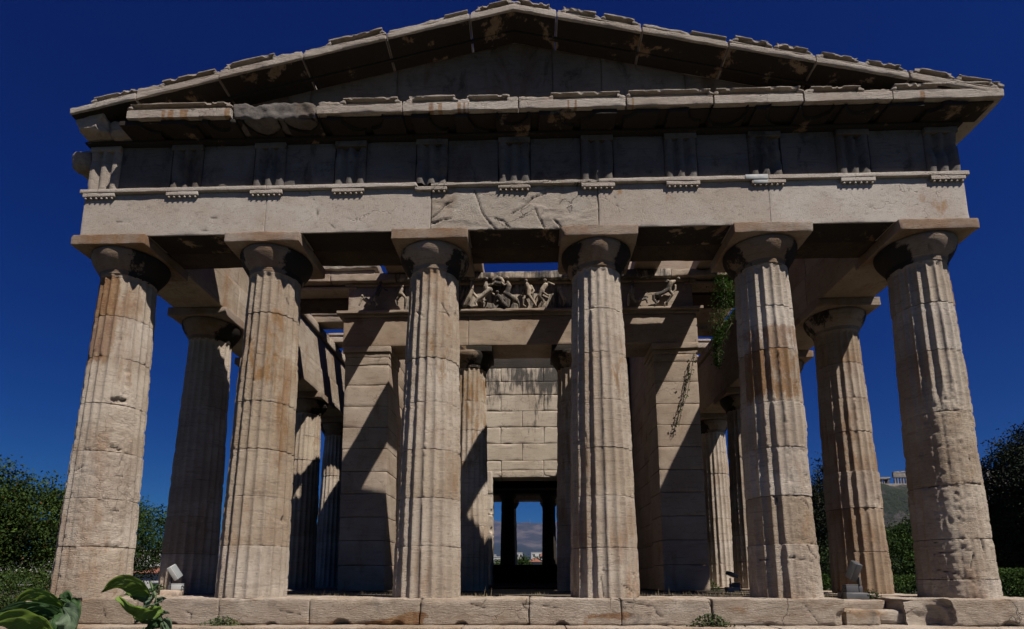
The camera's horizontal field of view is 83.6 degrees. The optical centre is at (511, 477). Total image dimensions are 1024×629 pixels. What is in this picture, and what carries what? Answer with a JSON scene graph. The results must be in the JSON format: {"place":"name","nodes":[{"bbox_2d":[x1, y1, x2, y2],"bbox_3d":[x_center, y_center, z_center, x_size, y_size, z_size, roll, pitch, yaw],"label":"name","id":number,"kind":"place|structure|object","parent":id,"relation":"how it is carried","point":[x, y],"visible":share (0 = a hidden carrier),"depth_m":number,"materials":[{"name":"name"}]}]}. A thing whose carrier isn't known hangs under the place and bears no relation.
{"place":"outdoors","nodes":[
{"label":"outdoors","id":0,"kind":"place"},
{"bbox_2d":[218,521,556,559],"bbox_3d":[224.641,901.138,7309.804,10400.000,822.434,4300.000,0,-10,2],"label":"mountain","id":1,"kind":"structure","parent":0,"point":[529,537],"depth_m":6863.45,"materials":[{"name":"stone"}]},
{"bbox_2d":[0,591,1007,600],"bbox_3d":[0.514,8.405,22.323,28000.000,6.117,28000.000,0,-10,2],"label":"ground","id":2,"kind":"structure","parent":0,"point":[156,592],"depth_m":57.34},
{"bbox_2d":[0,557,51,609],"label":"shrub","id":3,"kind":"object","parent":2,"relation":"on","point":[6,600],"visible":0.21,"depth_m":14.33,"materials":[{"name":"green plant"}]},
{"bbox_2d":[0,558,52,590],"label":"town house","id":4,"kind":"structure","parent":2,"relation":"on","point":[24,575],"depth_m":84.29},
{"bbox_2d":[0,455,65,588],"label":"broadleaf tree","id":5,"kind":"object","parent":2,"relation":"on","point":[23,528],"visible":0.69,"depth_m":16.66,"materials":[{"name":"green plant"}]},
{"bbox_2d":[0,588,80,628],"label":"leafy sapling","id":6,"kind":"object","parent":2,"relation":"on","point":[42,609],"visible":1,"depth_m":2.05,"materials":[{"name":"green plant"}]},
{"bbox_2d":[46,487,166,584],"bbox_3d":[-16.860,3.263,24.498,7.054,5.806,4.805,-4,-11,23],"label":"broadleaf tree","id":7,"kind":"object","parent":2,"relation":"on","point":[143,539],"visible":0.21,"depth_m":23.75,"materials":[{"name":"green plant"}]},
{"bbox_2d":[101,575,171,628],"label":"leafy sapling","id":8,"kind":"object","parent":2,"relation":"on","point":[133,587],"visible":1,"depth_m":2.12,"materials":[{"name":"green plant"}]},
{"bbox_2d":[134,568,159,588],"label":"town house","id":9,"kind":"structure","parent":2,"relation":"on","point":[148,580],"depth_m":58.65,"materials":[{"name":"red tile"}]},
{"bbox_2d":[134,550,161,570],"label":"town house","id":10,"kind":"structure","parent":2,"relation":"on","point":[148,562],"depth_m":89.25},
{"bbox_2d":[517,553,534,564],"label":"park tree","id":11,"kind":"object","parent":2,"relation":"on","point":[524,560],"visible":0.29,"depth_m":101.58,"materials":[{"name":"green plant"}]},
{"bbox_2d":[530,559,541,564],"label":"town house","id":12,"kind":"structure","parent":2,"relation":"on","point":[537,562],"depth_m":117.05,"materials":[{"name":"red tile"}]},
{"bbox_2d":[531,552,541,558],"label":"town house","id":13,"kind":"structure","parent":2,"relation":"on","point":[536,554],"depth_m":365.13,"materials":[{"name":"white paint"}]},
{"bbox_2d":[809,452,829,589],"bbox_3d":[17.308,2.872,32.734,4.794,9.347,4.427,10,-14,-43],"label":"dark conifer","id":14,"kind":"object","parent":2,"relation":"on","point":[819,516],"visible":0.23,"depth_m":31.52,"materials":[{"name":"green plant"}]},
{"bbox_2d":[818,539,913,588],"bbox_3d":[15.435,4.250,25.616,4.288,4.073,4.204,-10,-14,44],"label":"dark shrub","id":15,"kind":"object","parent":2,"relation":"on","point":[826,560],"visible":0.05,"depth_m":25.63,"materials":[{"name":"green plant"}]},
{"bbox_2d":[821,573,916,593],"bbox_3d":[12.065,3.958,18.719,4.376,1.659,2.423,0,-10,2],"label":"clipped hedge","id":16,"kind":"object","parent":2,"relation":"on","point":[910,586],"visible":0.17,"depth_m":18.55,"materials":[{"name":"green plant"}]},
{"bbox_2d":[884,515,915,588],"bbox_3d":[25.498,5.420,37.019,5.836,5.950,6.274,0,-10,2],"label":"broadleaf tree","id":17,"kind":"object","parent":2,"relation":"on","point":[899,539],"visible":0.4,"depth_m":35.78,"materials":[{"name":"green plant"}]},
{"bbox_2d":[897,510,995,549],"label":"dark tree","id":18,"kind":"object","parent":2,"relation":"on","point":[905,517],"depth_m":43.83,"materials":[{"name":"green plant"}]},
{"bbox_2d":[977,421,1023,596],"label":"dark conifer","id":19,"kind":"object","parent":2,"relation":"on","point":[1005,502],"visible":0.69,"depth_m":21.17,"materials":[{"name":"green plant"}]},
{"bbox_2d":[998,566,1023,596],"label":"clipped hedge","id":20,"kind":"object","parent":2,"relation":"on","point":[1009,579],"visible":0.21,"depth_m":16.96,"materials":[{"name":"green plant"}]},
{"bbox_2d":[0,0,1023,628],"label":"greek temple","id":21,"kind":"structure","parent":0,"point":[640,184],"depth_m":8.88,"materials":[{"name":"stone"}]},
{"bbox_2d":[155,584,165,594],"bbox_3d":[-5.950,1.914,9.684,0.313,0.218,0.242,-7,-12,36],"label":"floor weed","id":22,"kind":"object","parent":21,"relation":"on","point":[159,588],"visible":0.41,"depth_m":9.69,"materials":[{"name":"green plant"}]},
{"bbox_2d":[160,564,189,595],"bbox_3d":[-5.511,1.691,9.424,0.414,0.524,0.241,0,-10,2],"label":"floodlight","id":23,"kind":"object","parent":21,"relation":"on","point":[174,571],"visible":0.97,"depth_m":9.36,"materials":[{"name":"metal"}]},
{"bbox_2d":[198,616,246,625],"bbox_3d":[-3.830,1.911,7.614,0.699,0.153,0.224,0,-10,2],"label":"step weed","id":24,"kind":"object","parent":21,"relation":"on","point":[217,622],"visible":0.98,"depth_m":7.60,"materials":[{"name":"green plant"}]},
{"bbox_2d":[675,349,694,426],"bbox_3d":[3.917,-1.998,12.768,0.647,1.818,0.239,1,-10,-6],"label":"wall creeper","id":25,"kind":"object","parent":21,"relation":"attached to","point":[683,401],"depth_m":12.77,"materials":[{"name":"green plant"}]},
{"bbox_2d":[684,613,745,627],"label":"step weed","id":26,"kind":"object","parent":21,"relation":"on","point":[711,621],"visible":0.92,"depth_m":7.37,"materials":[{"name":"green plant"}]},
{"bbox_2d":[710,580,723,590],"bbox_3d":[4.737,2.546,13.494,0.593,0.299,0.423,0,-10,2],"label":"floor weed","id":27,"kind":"object","parent":21,"relation":"on","point":[712,587],"visible":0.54,"depth_m":13.44,"materials":[{"name":"green plant"}]},
{"bbox_2d":[703,273,734,369],"bbox_3d":[4.881,-3.648,13.048,0.953,2.520,0.878,-9,-14,43],"label":"hanging creeper","id":28,"kind":"object","parent":21,"relation":"hanging from","point":[718,340],"visible":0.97,"depth_m":12.99,"materials":[{"name":"green plant"}]},
{"bbox_2d":[725,571,742,591],"bbox_3d":[4.848,2.261,12.455,0.388,0.446,0.226,0,-10,2],"label":"floodlight","id":29,"kind":"object","parent":21,"relation":"on","point":[733,587],"visible":1,"depth_m":12.39,"materials":[{"name":"metal"}]},
{"bbox_2d":[837,560,869,599],"bbox_3d":[4.963,1.511,8.419,0.420,0.581,0.265,0,-10,2],"label":"floodlight","id":30,"kind":"object","parent":21,"relation":"on","point":[852,591],"visible":0.89,"depth_m":8.35,"materials":[{"name":"grey paint"}]},
{"bbox_2d":[865,589,881,598],"bbox_3d":[5.245,1.706,8.311,0.387,0.176,0.199,3,-10,-17],"label":"floor weed","id":31,"kind":"object","parent":21,"relation":"on","point":[872,596],"visible":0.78,"depth_m":8.31,"materials":[{"name":"green plant"}]},
{"bbox_2d":[0,0,1023,553],"label":"sky","id":32,"kind":"structure","parent":0,"point":[57,56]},
{"bbox_2d":[288,587,837,596],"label":"dry grass","id":33,"kind":"structure","parent":0,"point":[662,593],"depth_m":10.21,"materials":[{"name":"beige plant"}]},
{"bbox_2d":[813,484,989,586],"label":"rock hill","id":34,"kind":"structure","parent":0,"point":[895,503],"depth_m":543.96,"materials":[{"name":"stone"}]},
{"bbox_2d":[880,471,906,485],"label":"hilltop temple","id":35,"kind":"structure","parent":34,"relation":"on","point":[899,474],"depth_m":576.86,"materials":[{"name":"beige stone"}]}
]}

